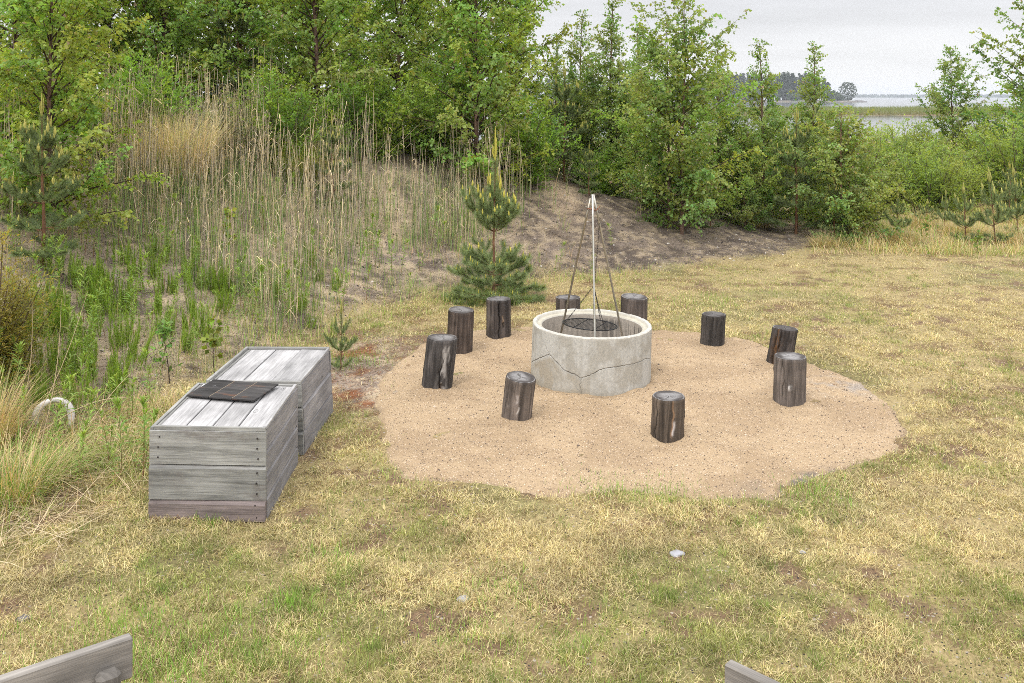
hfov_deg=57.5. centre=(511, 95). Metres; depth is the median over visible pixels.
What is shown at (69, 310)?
herb plant
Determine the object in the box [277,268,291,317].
herb plant
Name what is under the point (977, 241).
birch sapling
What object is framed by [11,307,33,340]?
horsetail
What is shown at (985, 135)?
willow bush
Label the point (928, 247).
rough grass
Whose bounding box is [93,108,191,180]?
grass tussock
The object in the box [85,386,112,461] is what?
herb plant
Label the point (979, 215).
pine seedling
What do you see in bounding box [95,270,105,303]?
horsetail
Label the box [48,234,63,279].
herb plant
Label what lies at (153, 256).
horsetail
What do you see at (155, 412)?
herb plant
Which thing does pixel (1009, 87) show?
birch tree
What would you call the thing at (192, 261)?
horsetail
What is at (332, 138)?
pine tree
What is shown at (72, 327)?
horsetail
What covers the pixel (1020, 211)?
pine seedling
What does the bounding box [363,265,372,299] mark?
herb plant
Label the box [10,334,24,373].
herb plant
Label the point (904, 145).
willow bush
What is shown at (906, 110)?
reed belt
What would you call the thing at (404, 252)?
herb plant
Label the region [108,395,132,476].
herb plant
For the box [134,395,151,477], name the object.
herb plant
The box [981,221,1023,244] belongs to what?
grass tussock
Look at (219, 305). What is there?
horsetail
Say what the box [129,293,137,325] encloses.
herb plant
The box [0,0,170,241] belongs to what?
birch tree
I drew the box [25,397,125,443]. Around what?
dry stalk
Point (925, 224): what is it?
birch sapling
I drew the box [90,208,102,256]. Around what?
herb plant
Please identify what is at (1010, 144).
willow bush
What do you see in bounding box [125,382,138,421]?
herb plant
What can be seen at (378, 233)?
herb plant
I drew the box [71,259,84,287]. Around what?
horsetail
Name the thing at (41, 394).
horsetail
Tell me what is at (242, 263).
herb plant
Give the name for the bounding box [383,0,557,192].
birch tree
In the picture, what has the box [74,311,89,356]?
herb plant
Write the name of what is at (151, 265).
horsetail
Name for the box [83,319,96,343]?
horsetail
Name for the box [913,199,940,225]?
pine seedling
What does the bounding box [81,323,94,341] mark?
horsetail
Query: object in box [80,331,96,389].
herb plant
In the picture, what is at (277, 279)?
herb plant
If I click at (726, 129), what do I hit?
birch tree
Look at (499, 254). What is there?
grass tussock
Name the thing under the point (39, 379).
horsetail
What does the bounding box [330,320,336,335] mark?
horsetail
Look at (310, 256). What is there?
horsetail
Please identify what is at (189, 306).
horsetail
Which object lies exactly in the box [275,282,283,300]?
horsetail
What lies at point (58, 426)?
herb plant
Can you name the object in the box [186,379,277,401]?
dark board
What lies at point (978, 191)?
willow bush
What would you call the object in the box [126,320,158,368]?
horsetail
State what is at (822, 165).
birch tree
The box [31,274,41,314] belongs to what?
herb plant
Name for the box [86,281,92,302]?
horsetail
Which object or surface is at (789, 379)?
log stool
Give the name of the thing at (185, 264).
herb plant
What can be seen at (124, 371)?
herb plant
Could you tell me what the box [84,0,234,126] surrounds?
birch tree
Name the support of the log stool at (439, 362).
on the sand
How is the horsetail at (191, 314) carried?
on the ground at (556, 231)
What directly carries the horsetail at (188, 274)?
on the ground at (556, 231)
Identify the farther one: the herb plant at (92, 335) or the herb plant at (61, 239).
the herb plant at (61, 239)
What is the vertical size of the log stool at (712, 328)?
0.423 m
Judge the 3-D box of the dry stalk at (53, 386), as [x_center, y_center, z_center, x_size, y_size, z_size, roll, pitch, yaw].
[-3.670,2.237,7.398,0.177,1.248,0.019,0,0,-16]
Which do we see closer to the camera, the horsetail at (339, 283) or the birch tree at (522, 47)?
the horsetail at (339, 283)
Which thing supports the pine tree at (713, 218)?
on the ground at (556, 231)
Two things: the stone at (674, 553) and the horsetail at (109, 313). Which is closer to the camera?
the stone at (674, 553)
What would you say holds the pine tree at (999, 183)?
on the ground at (556, 231)
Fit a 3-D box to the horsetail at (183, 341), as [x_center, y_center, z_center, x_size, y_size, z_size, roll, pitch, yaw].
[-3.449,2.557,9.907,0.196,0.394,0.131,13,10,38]
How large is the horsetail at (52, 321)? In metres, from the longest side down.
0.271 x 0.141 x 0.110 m
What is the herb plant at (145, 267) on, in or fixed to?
on the ground at (556, 231)
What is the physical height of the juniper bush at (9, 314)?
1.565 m
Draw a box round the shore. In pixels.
[552,96,1015,97]
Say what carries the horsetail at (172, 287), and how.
on the ground at (556, 231)
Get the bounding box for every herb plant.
[0,326,9,372]
[0,364,13,412]
[2,213,17,262]
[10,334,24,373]
[11,340,26,419]
[12,384,33,443]
[31,253,44,295]
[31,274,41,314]
[32,328,47,374]
[38,233,46,265]
[42,233,65,293]
[44,400,65,449]
[47,228,60,254]
[47,394,59,436]
[47,420,65,459]
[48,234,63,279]
[49,187,62,243]
[54,257,64,300]
[56,381,70,435]
[58,372,82,440]
[61,338,80,391]
[62,304,80,356]
[63,295,71,323]
[68,428,91,491]
[71,350,90,424]
[72,319,78,339]
[73,269,80,297]
[73,418,91,482]
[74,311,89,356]
[75,280,86,321]
[76,395,100,461]
[77,265,90,310]
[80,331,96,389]
[81,391,91,426]
[83,197,98,251]
[83,276,108,337]
[84,316,95,348]
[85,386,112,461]
[86,304,99,351]
[87,294,106,338]
[89,351,98,388]
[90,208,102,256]
[102,380,116,422]
[105,425,117,460]
[105,444,118,477]
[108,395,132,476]
[109,384,121,416]
[109,443,118,468]
[110,194,121,246]
[110,255,116,277]
[110,373,123,413]
[112,249,124,283]
[113,367,128,410]
[117,300,125,322]
[122,375,138,421]
[122,424,140,473]
[123,276,138,333]
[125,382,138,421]
[127,266,135,295]
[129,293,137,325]
[129,303,139,336]
[133,250,150,301]
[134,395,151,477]
[134,405,152,456]
[138,261,149,291]
[138,347,158,406]
[138,406,162,479]
[144,364,151,395]
[145,278,156,321]
[146,234,155,259]
[147,310,155,337]
[156,217,167,259]
[157,225,175,261]
[159,246,168,286]
[160,308,174,367]
[165,229,174,265]
[170,193,182,227]
[173,272,184,314]
[181,262,188,293]
[185,186,194,214]
[187,322,199,351]
[192,321,200,367]
[198,300,206,328]
[223,326,229,349]
[229,284,237,319]
[233,254,247,284]
[236,266,244,305]
[242,271,249,307]
[245,293,251,319]
[250,285,262,336]
[251,264,267,326]
[257,195,264,230]
[274,262,285,302]
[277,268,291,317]
[285,282,293,326]
[289,171,297,204]
[302,282,312,312]
[309,227,316,269]
[321,236,329,264]
[334,268,342,303]
[339,288,348,310]
[355,246,365,279]
[361,229,373,279]
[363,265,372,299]
[368,212,376,245]
[372,198,378,227]
[373,229,381,265]
[386,187,394,218]
[386,238,395,271]
[400,237,409,270]
[429,205,441,245]
[439,220,447,247]
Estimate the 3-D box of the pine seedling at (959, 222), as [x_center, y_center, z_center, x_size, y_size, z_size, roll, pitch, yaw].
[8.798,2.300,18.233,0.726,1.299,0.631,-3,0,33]
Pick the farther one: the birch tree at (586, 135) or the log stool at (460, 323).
the birch tree at (586, 135)
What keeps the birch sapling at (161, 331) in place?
on the ground at (556, 231)
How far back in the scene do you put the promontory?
784.45 m
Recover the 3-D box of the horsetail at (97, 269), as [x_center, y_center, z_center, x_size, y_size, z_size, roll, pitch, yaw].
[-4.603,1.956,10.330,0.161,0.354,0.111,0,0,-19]
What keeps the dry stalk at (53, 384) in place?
on the ground at (556, 231)
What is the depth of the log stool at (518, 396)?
8.13 m
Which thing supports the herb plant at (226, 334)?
on the ground at (556, 231)
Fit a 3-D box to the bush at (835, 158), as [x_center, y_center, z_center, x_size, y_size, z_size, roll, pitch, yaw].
[6.656,1.600,18.647,2.762,3.097,2.458,0,0,-29]
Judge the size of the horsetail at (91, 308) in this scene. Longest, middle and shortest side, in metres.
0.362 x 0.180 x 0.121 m
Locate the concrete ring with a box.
[531,309,651,395]
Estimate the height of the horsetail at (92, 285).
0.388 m
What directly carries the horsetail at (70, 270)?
on the ground at (556, 231)
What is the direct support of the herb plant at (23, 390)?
on the ground at (556, 231)
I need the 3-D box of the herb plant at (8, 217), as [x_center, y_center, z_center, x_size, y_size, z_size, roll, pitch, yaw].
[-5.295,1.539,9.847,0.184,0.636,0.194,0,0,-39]
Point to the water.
(885, 103)
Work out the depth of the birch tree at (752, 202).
18.92 m
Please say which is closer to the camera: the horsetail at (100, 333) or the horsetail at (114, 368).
the horsetail at (114, 368)
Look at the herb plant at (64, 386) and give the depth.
7.86 m
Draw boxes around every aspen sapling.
[197,315,222,372]
[222,207,238,243]
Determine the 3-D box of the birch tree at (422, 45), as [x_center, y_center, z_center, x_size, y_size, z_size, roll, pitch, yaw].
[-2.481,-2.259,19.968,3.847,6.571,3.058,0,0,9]
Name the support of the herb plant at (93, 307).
on the ground at (556, 231)
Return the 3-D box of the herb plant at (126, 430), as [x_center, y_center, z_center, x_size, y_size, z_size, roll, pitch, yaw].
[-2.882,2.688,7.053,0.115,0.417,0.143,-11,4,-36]
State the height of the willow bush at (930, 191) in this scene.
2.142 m
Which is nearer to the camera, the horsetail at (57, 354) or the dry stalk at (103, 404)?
the dry stalk at (103, 404)
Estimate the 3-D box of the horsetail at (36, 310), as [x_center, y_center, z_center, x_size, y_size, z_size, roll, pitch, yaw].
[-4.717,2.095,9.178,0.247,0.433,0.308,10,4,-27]
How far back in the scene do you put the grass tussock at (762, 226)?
19.55 m
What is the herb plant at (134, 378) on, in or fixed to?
on the ground at (556, 231)
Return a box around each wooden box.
[148,383,297,521]
[206,347,332,454]
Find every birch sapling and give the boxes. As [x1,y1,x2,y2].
[150,318,182,383]
[918,215,931,236]
[970,230,982,252]
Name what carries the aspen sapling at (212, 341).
on the ground at (556, 231)
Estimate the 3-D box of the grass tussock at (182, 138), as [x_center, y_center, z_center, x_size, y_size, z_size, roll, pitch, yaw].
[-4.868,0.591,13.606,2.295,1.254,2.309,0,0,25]
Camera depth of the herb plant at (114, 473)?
6.88 m
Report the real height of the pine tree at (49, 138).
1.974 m
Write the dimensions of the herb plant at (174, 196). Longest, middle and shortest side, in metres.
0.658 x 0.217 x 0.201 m
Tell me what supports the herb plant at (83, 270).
on the ground at (556, 231)
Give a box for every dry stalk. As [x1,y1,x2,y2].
[11,292,87,455]
[17,316,32,430]
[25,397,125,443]
[38,318,60,454]
[71,373,130,450]
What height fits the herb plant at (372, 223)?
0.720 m
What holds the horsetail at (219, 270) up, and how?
on the ground at (556, 231)
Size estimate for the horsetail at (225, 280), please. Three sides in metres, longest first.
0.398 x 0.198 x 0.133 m
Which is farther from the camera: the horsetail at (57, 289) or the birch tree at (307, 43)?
the birch tree at (307, 43)
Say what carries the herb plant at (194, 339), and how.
on the ground at (556, 231)
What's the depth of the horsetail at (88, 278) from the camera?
10.11 m
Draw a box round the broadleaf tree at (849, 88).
[837,82,857,99]
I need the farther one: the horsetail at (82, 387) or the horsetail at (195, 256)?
the horsetail at (195, 256)
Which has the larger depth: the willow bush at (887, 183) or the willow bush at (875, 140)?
the willow bush at (875, 140)
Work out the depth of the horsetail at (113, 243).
10.95 m
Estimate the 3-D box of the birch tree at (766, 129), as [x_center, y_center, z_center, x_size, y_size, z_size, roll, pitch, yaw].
[5.533,0.873,19.941,1.990,4.237,1.812,0,0,-44]
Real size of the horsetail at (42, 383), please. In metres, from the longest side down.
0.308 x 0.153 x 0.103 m
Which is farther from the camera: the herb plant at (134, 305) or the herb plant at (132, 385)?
the herb plant at (134, 305)
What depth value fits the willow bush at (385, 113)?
16.62 m
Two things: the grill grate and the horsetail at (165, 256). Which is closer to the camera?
the grill grate
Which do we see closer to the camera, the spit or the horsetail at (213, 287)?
the horsetail at (213, 287)
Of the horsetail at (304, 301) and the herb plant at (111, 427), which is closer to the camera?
the herb plant at (111, 427)
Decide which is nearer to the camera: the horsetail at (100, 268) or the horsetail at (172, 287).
the horsetail at (100, 268)
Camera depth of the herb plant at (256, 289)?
10.91 m
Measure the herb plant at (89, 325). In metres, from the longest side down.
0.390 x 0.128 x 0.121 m
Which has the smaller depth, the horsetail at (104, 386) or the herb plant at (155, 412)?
the herb plant at (155, 412)
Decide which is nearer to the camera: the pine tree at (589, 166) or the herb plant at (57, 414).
the herb plant at (57, 414)
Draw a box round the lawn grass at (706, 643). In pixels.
[0,219,1023,682]
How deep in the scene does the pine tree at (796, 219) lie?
19.20 m
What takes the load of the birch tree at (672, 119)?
on the ground at (556, 231)
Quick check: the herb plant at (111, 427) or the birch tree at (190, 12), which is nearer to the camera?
the herb plant at (111, 427)
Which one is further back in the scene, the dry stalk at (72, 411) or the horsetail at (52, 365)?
the horsetail at (52, 365)
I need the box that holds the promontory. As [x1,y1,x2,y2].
[450,100,859,102]
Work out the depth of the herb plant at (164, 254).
11.09 m
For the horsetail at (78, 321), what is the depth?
9.45 m
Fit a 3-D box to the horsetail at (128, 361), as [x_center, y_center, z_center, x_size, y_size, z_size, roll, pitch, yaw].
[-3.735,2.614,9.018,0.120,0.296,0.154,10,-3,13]
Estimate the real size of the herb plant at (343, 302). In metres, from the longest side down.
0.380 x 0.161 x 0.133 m
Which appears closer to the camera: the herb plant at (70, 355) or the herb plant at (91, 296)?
the herb plant at (70, 355)
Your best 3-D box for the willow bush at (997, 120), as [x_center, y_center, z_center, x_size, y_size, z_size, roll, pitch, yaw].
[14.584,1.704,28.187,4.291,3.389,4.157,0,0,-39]
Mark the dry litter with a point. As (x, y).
(80, 494)
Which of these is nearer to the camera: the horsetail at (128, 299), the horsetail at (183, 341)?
the horsetail at (183, 341)
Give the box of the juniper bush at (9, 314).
[0,221,69,399]
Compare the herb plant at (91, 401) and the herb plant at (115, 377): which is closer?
the herb plant at (91, 401)
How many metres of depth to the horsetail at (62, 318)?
9.21 m
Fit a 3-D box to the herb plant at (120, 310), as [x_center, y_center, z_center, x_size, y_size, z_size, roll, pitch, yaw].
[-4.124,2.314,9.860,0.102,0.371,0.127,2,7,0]
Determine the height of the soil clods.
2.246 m
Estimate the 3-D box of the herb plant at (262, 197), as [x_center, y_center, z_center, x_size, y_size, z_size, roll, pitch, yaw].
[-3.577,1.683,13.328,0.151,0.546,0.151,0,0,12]
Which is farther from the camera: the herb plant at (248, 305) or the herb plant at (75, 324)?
the herb plant at (248, 305)
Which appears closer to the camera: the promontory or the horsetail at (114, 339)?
the horsetail at (114, 339)
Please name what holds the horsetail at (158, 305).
on the ground at (556, 231)
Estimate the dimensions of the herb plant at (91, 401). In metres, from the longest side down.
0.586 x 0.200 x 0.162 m
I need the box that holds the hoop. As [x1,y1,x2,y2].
[31,397,74,426]
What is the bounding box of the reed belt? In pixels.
[665,105,1022,114]
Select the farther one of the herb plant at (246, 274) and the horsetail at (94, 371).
the herb plant at (246, 274)
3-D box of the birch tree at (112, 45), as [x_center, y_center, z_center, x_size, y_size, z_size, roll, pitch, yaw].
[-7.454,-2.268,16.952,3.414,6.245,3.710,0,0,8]
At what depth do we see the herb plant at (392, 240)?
13.68 m
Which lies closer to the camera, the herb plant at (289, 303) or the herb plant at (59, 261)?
the herb plant at (59, 261)
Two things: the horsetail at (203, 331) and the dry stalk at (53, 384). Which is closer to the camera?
the dry stalk at (53, 384)
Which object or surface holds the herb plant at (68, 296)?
on the ground at (556, 231)
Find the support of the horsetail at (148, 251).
on the ground at (556, 231)
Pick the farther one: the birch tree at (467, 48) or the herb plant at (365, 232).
the birch tree at (467, 48)
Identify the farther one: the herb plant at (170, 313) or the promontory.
the promontory
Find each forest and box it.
[193,94,1014,97]
[480,71,843,100]
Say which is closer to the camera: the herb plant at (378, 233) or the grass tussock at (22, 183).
the grass tussock at (22, 183)
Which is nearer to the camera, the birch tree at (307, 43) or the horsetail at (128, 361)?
the horsetail at (128, 361)
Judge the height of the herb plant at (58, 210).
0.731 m
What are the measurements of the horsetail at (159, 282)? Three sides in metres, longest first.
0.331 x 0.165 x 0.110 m
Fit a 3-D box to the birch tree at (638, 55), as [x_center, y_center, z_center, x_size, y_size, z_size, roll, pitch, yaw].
[3.302,0.379,23.892,2.211,4.473,2.014,0,0,42]
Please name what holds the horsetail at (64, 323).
on the ground at (556, 231)
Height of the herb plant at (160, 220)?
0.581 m
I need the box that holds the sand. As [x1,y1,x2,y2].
[373,327,906,500]
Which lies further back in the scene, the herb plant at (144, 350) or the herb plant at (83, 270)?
the herb plant at (83, 270)
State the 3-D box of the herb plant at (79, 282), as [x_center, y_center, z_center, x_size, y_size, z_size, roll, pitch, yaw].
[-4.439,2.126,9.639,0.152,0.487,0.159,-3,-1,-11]
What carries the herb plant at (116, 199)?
on the ground at (556, 231)
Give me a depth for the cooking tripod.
9.50 m
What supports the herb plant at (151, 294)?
on the ground at (556, 231)
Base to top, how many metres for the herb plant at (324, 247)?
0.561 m
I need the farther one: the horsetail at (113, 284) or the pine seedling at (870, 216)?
the pine seedling at (870, 216)
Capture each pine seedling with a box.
[322,300,358,369]
[864,191,886,228]
[882,191,912,239]
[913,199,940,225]
[936,190,951,229]
[944,181,977,241]
[971,167,1016,244]
[999,162,1023,236]
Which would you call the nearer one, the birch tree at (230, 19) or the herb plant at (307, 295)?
the herb plant at (307, 295)
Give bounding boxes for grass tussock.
[0,143,66,197]
[0,355,74,450]
[0,408,109,520]
[13,436,106,486]
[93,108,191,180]
[119,96,241,181]
[259,132,347,180]
[484,251,514,266]
[741,215,773,228]
[805,230,849,247]
[857,216,895,234]
[873,224,929,244]
[895,205,943,228]
[932,214,997,235]
[962,200,996,216]
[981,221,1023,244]
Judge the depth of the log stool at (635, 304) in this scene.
11.21 m
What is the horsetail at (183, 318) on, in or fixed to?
on the ground at (556, 231)
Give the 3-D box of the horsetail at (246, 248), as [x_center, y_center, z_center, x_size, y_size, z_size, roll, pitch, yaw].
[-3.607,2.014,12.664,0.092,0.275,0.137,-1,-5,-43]
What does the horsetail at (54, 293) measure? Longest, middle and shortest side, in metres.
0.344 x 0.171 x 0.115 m
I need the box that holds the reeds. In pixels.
[0,48,714,341]
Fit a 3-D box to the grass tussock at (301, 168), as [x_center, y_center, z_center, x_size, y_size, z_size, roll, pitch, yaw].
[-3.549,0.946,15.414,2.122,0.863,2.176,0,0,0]
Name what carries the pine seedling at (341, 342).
on the ground at (556, 231)
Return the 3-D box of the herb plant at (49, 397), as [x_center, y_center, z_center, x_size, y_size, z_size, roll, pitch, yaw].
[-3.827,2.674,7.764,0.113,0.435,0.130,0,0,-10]
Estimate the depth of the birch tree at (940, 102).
29.38 m
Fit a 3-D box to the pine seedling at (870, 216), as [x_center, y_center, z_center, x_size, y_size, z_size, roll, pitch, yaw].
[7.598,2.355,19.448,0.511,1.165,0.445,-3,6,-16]
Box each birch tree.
[0,0,99,126]
[0,0,125,94]
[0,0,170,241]
[5,0,209,121]
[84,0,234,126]
[129,0,270,121]
[170,0,332,131]
[192,0,278,122]
[203,0,418,142]
[235,0,359,126]
[268,0,424,125]
[308,0,483,132]
[382,0,529,137]
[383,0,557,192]
[447,0,586,166]
[536,33,570,172]
[538,9,606,179]
[547,69,612,183]
[555,0,645,187]
[580,73,670,199]
[586,0,766,236]
[605,24,685,174]
[673,39,771,214]
[715,111,787,231]
[722,38,815,228]
[734,103,799,219]
[766,41,856,229]
[775,106,871,218]
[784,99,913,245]
[911,44,1001,159]
[960,0,1023,152]
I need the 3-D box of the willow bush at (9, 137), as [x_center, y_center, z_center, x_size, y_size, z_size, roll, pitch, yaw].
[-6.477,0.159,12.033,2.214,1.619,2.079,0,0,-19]
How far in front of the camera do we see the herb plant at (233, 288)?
10.85 m
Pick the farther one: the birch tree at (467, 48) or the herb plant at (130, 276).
the birch tree at (467, 48)
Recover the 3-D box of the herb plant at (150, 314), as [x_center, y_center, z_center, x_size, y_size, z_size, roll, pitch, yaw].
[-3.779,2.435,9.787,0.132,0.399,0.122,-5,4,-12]
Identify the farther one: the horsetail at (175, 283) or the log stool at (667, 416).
the horsetail at (175, 283)
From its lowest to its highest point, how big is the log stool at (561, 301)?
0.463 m
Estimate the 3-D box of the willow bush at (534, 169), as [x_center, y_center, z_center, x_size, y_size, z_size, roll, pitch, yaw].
[0.205,0.897,18.322,2.446,1.905,2.605,0,0,0]
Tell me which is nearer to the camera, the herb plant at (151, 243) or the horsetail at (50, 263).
the horsetail at (50, 263)
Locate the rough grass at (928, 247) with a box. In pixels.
[0,127,1023,682]
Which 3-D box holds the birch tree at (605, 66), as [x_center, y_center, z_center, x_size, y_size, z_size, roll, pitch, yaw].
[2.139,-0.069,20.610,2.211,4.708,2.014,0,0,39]
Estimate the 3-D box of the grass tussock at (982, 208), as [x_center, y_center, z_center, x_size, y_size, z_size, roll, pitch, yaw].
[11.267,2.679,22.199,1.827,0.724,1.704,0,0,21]
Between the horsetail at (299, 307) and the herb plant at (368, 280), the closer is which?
the horsetail at (299, 307)
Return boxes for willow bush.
[0,50,100,166]
[54,46,204,162]
[170,78,289,172]
[202,65,343,167]
[302,56,449,163]
[371,65,496,163]
[466,93,583,192]
[567,146,631,196]
[618,159,702,211]
[667,133,755,208]
[829,136,897,194]
[841,123,937,202]
[844,145,904,221]
[867,114,972,173]
[871,123,956,213]
[884,139,1000,220]
[923,149,1012,211]
[926,99,1023,170]
[945,110,1023,208]
[957,124,1022,208]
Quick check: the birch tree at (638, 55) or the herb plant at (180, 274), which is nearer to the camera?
the herb plant at (180, 274)
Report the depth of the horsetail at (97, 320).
9.60 m
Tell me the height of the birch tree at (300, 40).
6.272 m
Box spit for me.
[741,114,1010,115]
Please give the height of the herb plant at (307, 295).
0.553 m
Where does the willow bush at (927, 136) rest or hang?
on the ground at (556, 231)
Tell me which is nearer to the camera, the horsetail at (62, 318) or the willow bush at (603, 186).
the horsetail at (62, 318)
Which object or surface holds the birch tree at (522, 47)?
on the ground at (556, 231)
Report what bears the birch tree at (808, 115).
on the ground at (556, 231)
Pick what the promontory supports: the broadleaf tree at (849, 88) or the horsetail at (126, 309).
the broadleaf tree at (849, 88)
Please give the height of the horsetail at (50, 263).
0.470 m
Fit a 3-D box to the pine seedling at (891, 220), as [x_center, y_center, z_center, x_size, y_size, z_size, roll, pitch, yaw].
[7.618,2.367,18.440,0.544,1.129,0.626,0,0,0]
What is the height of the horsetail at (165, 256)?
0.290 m
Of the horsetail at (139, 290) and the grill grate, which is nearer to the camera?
the grill grate
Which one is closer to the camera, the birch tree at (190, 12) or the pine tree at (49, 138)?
the pine tree at (49, 138)
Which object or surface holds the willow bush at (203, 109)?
on the ground at (556, 231)
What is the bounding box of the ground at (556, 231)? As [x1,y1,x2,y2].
[0,97,1023,682]
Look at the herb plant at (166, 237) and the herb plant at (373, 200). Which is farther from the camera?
the herb plant at (373, 200)
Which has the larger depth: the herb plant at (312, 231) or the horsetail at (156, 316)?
the herb plant at (312, 231)
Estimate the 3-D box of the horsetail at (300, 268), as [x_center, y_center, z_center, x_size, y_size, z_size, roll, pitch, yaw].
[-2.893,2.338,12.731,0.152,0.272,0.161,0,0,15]
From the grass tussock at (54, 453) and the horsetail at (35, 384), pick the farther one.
the horsetail at (35, 384)
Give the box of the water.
[405,98,1020,140]
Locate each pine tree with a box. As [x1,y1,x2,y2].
[0,93,87,264]
[311,114,357,209]
[439,127,548,306]
[540,64,589,181]
[573,147,601,195]
[697,189,723,228]
[763,107,824,233]
[817,180,853,241]
[991,164,1023,221]
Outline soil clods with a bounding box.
[1,135,823,441]
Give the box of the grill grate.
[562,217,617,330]
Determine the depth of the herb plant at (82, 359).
8.15 m
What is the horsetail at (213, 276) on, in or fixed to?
on the ground at (556, 231)
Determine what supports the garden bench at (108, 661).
on the ground at (556, 231)
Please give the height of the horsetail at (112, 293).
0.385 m
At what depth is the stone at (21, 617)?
5.08 m
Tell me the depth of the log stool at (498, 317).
10.98 m
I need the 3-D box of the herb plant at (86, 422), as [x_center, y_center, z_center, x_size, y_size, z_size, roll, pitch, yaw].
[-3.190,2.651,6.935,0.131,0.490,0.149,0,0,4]
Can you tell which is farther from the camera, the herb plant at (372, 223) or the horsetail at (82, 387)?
the herb plant at (372, 223)
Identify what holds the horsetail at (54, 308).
on the ground at (556, 231)
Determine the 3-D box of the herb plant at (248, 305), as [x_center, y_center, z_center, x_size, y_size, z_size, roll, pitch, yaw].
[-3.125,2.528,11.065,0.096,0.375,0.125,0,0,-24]
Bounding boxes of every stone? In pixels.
[15,614,30,622]
[457,595,468,602]
[669,550,684,556]
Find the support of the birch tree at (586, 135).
on the ground at (556, 231)
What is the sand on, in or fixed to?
on the ground at (556, 231)
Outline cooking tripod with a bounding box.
[560,194,622,336]
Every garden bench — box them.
[0,633,131,682]
[725,660,779,682]
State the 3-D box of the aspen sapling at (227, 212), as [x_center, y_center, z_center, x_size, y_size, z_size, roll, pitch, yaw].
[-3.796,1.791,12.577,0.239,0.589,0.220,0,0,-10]
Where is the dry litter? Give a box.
[0,136,828,584]
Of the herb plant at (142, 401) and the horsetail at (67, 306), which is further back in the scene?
the horsetail at (67, 306)
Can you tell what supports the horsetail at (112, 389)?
on the ground at (556, 231)
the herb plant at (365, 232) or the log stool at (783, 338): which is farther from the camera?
the herb plant at (365, 232)
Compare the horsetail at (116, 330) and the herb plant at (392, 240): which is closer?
the horsetail at (116, 330)
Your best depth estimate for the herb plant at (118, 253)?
10.41 m
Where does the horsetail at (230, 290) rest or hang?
on the ground at (556, 231)
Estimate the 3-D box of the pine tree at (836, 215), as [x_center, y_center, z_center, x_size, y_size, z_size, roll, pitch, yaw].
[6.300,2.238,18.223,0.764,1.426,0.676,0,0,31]
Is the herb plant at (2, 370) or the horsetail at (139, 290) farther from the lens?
the horsetail at (139, 290)
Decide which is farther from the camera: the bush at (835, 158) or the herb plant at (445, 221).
the bush at (835, 158)
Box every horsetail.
[3,310,31,352]
[10,356,23,389]
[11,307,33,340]
[24,291,45,329]
[25,381,36,410]
[29,373,46,401]
[30,272,38,305]
[33,336,49,367]
[34,362,47,396]
[34,382,46,408]
[35,305,50,338]
[39,236,70,277]
[39,328,82,382]
[42,312,54,333]
[45,273,65,301]
[46,279,62,305]
[46,374,59,402]
[47,296,60,328]
[49,290,69,328]
[50,299,65,338]
[53,329,79,371]
[56,309,66,337]
[57,356,94,413]
[60,290,70,315]
[64,311,82,343]
[65,358,80,385]
[67,256,94,292]
[69,252,78,284]
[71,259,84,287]
[72,331,82,352]
[73,307,83,334]
[76,283,106,313]
[80,336,98,365]
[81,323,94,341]
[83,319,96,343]
[84,260,97,296]
[84,292,102,321]
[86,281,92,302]
[87,257,108,286]
[87,346,96,378]
[89,274,99,300]
[89,300,101,334]
[90,257,102,281]
[95,250,105,278]
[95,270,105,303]
[95,322,101,337]
[99,271,109,295]
[99,283,112,318]
[101,302,115,324]
[101,360,122,394]
[102,264,119,293]
[105,239,115,261]
[105,280,128,310]
[106,312,129,351]
[106,348,126,389]
[109,342,116,372]
[109,366,121,405]
[111,297,119,319]
[111,330,121,348]
[117,238,130,266]
[117,353,132,376]
[117,369,129,394]
[120,240,143,279]
[120,280,138,314]
[123,300,132,320]
[125,309,141,338]
[126,272,134,297]
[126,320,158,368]
[135,273,144,291]
[144,242,152,259]
[147,251,161,279]
[149,232,157,255]
[150,267,163,294]
[152,254,163,278]
[153,282,162,314]
[154,300,170,335]
[161,245,169,263]
[165,309,176,334]
[166,270,178,293]
[167,269,178,291]
[167,273,175,294]
[180,319,193,353]
[181,250,194,280]
[181,308,188,328]
[182,265,193,294]
[182,323,194,344]
[185,290,193,311]
[188,291,195,317]
[189,299,200,321]
[192,244,200,271]
[194,301,215,340]
[197,260,210,289]
[206,258,232,290]
[211,263,223,283]
[211,273,216,292]
[213,287,236,318]
[215,280,229,307]
[218,268,229,292]
[227,271,233,295]
[243,235,248,253]
[251,263,265,285]
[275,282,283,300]
[288,289,304,315]
[293,259,305,276]
[299,292,309,311]
[302,248,315,267]
[304,310,320,329]
[312,263,325,283]
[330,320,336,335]
[331,269,342,290]
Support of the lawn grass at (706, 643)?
on the ground at (556, 231)
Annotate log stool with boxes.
[421,334,456,388]
[447,306,473,353]
[486,296,510,338]
[501,371,535,420]
[556,294,579,309]
[621,293,647,319]
[650,390,684,442]
[700,311,725,346]
[766,325,797,364]
[773,352,806,406]
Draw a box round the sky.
[0,0,1023,95]
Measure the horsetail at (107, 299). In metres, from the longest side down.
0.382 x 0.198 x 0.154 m
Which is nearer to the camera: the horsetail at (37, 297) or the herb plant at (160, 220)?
the horsetail at (37, 297)
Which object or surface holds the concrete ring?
on the sand
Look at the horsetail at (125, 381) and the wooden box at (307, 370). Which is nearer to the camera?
the wooden box at (307, 370)

